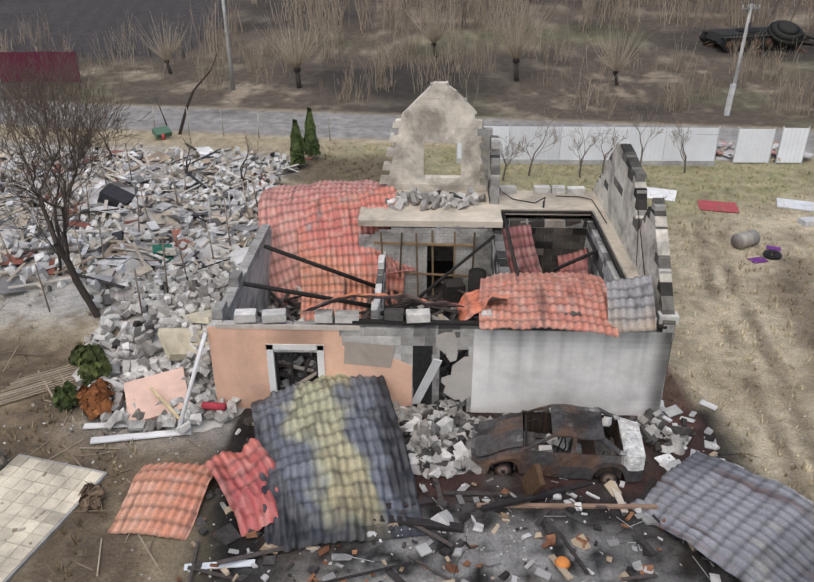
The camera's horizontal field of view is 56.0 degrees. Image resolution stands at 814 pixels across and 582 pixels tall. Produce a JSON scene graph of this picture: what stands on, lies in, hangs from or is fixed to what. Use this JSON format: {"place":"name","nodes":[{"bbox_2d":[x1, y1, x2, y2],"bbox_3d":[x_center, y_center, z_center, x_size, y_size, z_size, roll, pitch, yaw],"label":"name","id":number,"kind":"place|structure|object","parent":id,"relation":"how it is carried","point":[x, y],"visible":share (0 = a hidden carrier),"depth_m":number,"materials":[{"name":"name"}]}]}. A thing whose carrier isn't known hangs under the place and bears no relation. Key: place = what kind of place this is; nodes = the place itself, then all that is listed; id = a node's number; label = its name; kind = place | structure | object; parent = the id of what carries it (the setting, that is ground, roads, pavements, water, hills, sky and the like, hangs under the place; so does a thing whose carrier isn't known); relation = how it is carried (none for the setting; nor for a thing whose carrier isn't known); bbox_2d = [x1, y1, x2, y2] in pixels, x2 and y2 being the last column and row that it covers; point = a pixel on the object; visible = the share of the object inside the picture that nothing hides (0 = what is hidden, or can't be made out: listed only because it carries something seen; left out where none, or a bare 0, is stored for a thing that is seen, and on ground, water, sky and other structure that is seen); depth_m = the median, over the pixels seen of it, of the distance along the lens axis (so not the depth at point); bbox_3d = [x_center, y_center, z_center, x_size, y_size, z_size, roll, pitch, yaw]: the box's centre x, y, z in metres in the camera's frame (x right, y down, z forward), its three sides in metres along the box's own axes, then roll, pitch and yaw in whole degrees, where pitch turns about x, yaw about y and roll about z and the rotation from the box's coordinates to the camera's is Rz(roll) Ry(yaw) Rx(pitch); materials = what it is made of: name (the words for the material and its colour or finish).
{"place":"outdoors","nodes":[
{"label":"outdoors","id":0,"kind":"place"},
{"bbox_2d":[107,462,212,539],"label":"roof tile sheet","id":1,"kind":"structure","parent":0,"point":[164,499],"depth_m":16.80,"materials":[{"name":"metal"}]},
{"bbox_2d":[0,0,813,581],"bbox_3d":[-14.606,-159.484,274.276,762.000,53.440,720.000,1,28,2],"label":"ground","id":2,"kind":"structure","parent":0,"point":[280,100],"depth_m":35.59,"materials":[{"name":"brown soil"}]},
{"bbox_2d":[0,107,320,511],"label":"shrubs","id":3,"kind":"object","parent":2,"relation":"on","point":[91,361],"visible":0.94,"depth_m":20.20,"materials":[{"name":"green plant"}]},
{"bbox_2d":[204,438,277,536],"bbox_3d":[-3.445,4.323,17.026,1.389,0.674,2.466,-17,32,-29],"label":"roof sheet","id":4,"kind":"object","parent":2,"relation":"on","point":[238,479],"visible":0.88,"depth_m":17.06,"materials":[{"name":"metal"}]},
{"bbox_2d":[251,374,426,554],"bbox_3d":[-1.752,3.655,17.714,3.479,1.234,5.072,-6,28,-12],"label":"roof sheet","id":5,"kind":"object","parent":2,"relation":"on","point":[335,447],"visible":1,"depth_m":17.40,"materials":[{"name":"metal"}]},
{"bbox_2d":[0,140,813,581],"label":"debris","id":6,"kind":"object","parent":2,"relation":"on","point":[158,354],"visible":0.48,"depth_m":22.40,"materials":[{"name":"grey concrete"}]},
{"bbox_2d":[0,0,813,323],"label":"bare trees","id":7,"kind":"object","parent":2,"relation":"on","point":[78,122],"visible":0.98,"depth_m":49.27,"materials":[{"name":"brown plant"}]},
{"bbox_2d":[0,140,813,581],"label":"tufts","id":8,"kind":"object","parent":2,"relation":"on","point":[692,374],"visible":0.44,"depth_m":25.85,"materials":[{"name":"beige plant"}]},
{"bbox_2d":[207,81,679,415],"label":"house","id":9,"kind":"structure","parent":2,"relation":"on","point":[502,370],"depth_m":19.94,"materials":[{"name":"paint"}]},
{"bbox_2d":[258,179,415,307],"bbox_3d":[-2.510,-2.021,26.381,5.017,2.844,5.509,-4,28,-9],"label":"red sheet","id":10,"kind":"object","parent":9,"relation":"attached to","point":[281,208],"visible":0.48,"depth_m":25.45,"materials":[{"name":"metal"}]},
{"bbox_2d":[297,186,403,320],"bbox_3d":[-1.758,-0.997,24.428,3.447,3.276,4.779,-3,28,-7],"label":"roof sheet","id":11,"kind":"object","parent":9,"relation":"on","point":[332,244],"visible":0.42,"depth_m":24.70,"materials":[{"name":"metal"}]},
{"bbox_2d":[302,292,464,311],"bbox_3d":[-0.611,0.279,19.532,4.042,1.158,1.388,-3,28,-5],"label":"sheet strip","id":12,"kind":"object","parent":9,"relation":"on","point":[404,298],"visible":1,"depth_m":19.23,"materials":[{"name":"metal"}]},
{"bbox_2d":[457,282,507,319],"bbox_3d":[1.942,0.280,19.602,1.306,1.099,1.690,1,28,2],"label":"orange sheet crumple","id":13,"kind":"object","parent":9,"relation":"on","point":[471,303],"visible":0.79,"depth_m":19.52,"materials":[{"name":"orange metal"}]},
{"bbox_2d":[501,224,542,273],"bbox_3d":[3.859,-0.709,24.625,1.138,2.141,2.450,-9,29,-16],"label":"roof sheet","id":14,"kind":"object","parent":9,"relation":"attached to","point":[527,259],"visible":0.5,"depth_m":24.98,"materials":[{"name":"metal"}]},
{"bbox_2d":[479,272,618,336],"bbox_3d":[3.619,0.258,20.413,3.640,1.392,4.750,1,28,2],"label":"orange sheet","id":15,"kind":"object","parent":9,"relation":"on","point":[540,300],"visible":0.96,"depth_m":19.13,"materials":[{"name":"orange tile"}]},
{"bbox_2d":[557,248,587,274],"bbox_3d":[5.446,-0.181,24.489,1.297,1.696,2.635,4,28,8],"label":"roof sheet","id":16,"kind":"object","parent":9,"relation":"attached to","point":[581,266],"visible":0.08,"depth_m":25.13,"materials":[{"name":"metal"}]},
{"bbox_2d":[606,274,656,332],"bbox_3d":[5.488,0.303,18.790,1.084,0.920,1.762,4,28,8],"label":"grey sheet","id":17,"kind":"object","parent":9,"relation":"on","point":[631,304],"visible":0.96,"depth_m":18.68,"materials":[{"name":"metal"}]},
{"bbox_2d":[490,426,621,482],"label":"car wheels","id":18,"kind":"object","parent":2,"relation":"on","point":[503,468],"visible":0.23,"depth_m":17.74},
{"bbox_2d":[471,404,645,481],"bbox_3d":[3.517,3.512,18.151,3.960,1.207,1.647,3,28,5],"label":"burnt car","id":19,"kind":"object","parent":2,"relation":"on","point":[517,439],"visible":0.94,"depth_m":17.77,"materials":[{"name":"brown metal"}]},
{"bbox_2d":[539,416,611,452],"bbox_3d":[4.007,3.409,18.180,1.769,0.827,0.712,1,28,2],"label":"car debris","id":20,"kind":"object","parent":19,"relation":"in","point":[606,421],"visible":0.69,"depth_m":18.16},
{"bbox_2d":[630,450,813,581],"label":"grey sheet","id":21,"kind":"object","parent":2,"relation":"on","point":[741,524],"visible":0.98,"depth_m":15.83,"materials":[{"name":"metal"}]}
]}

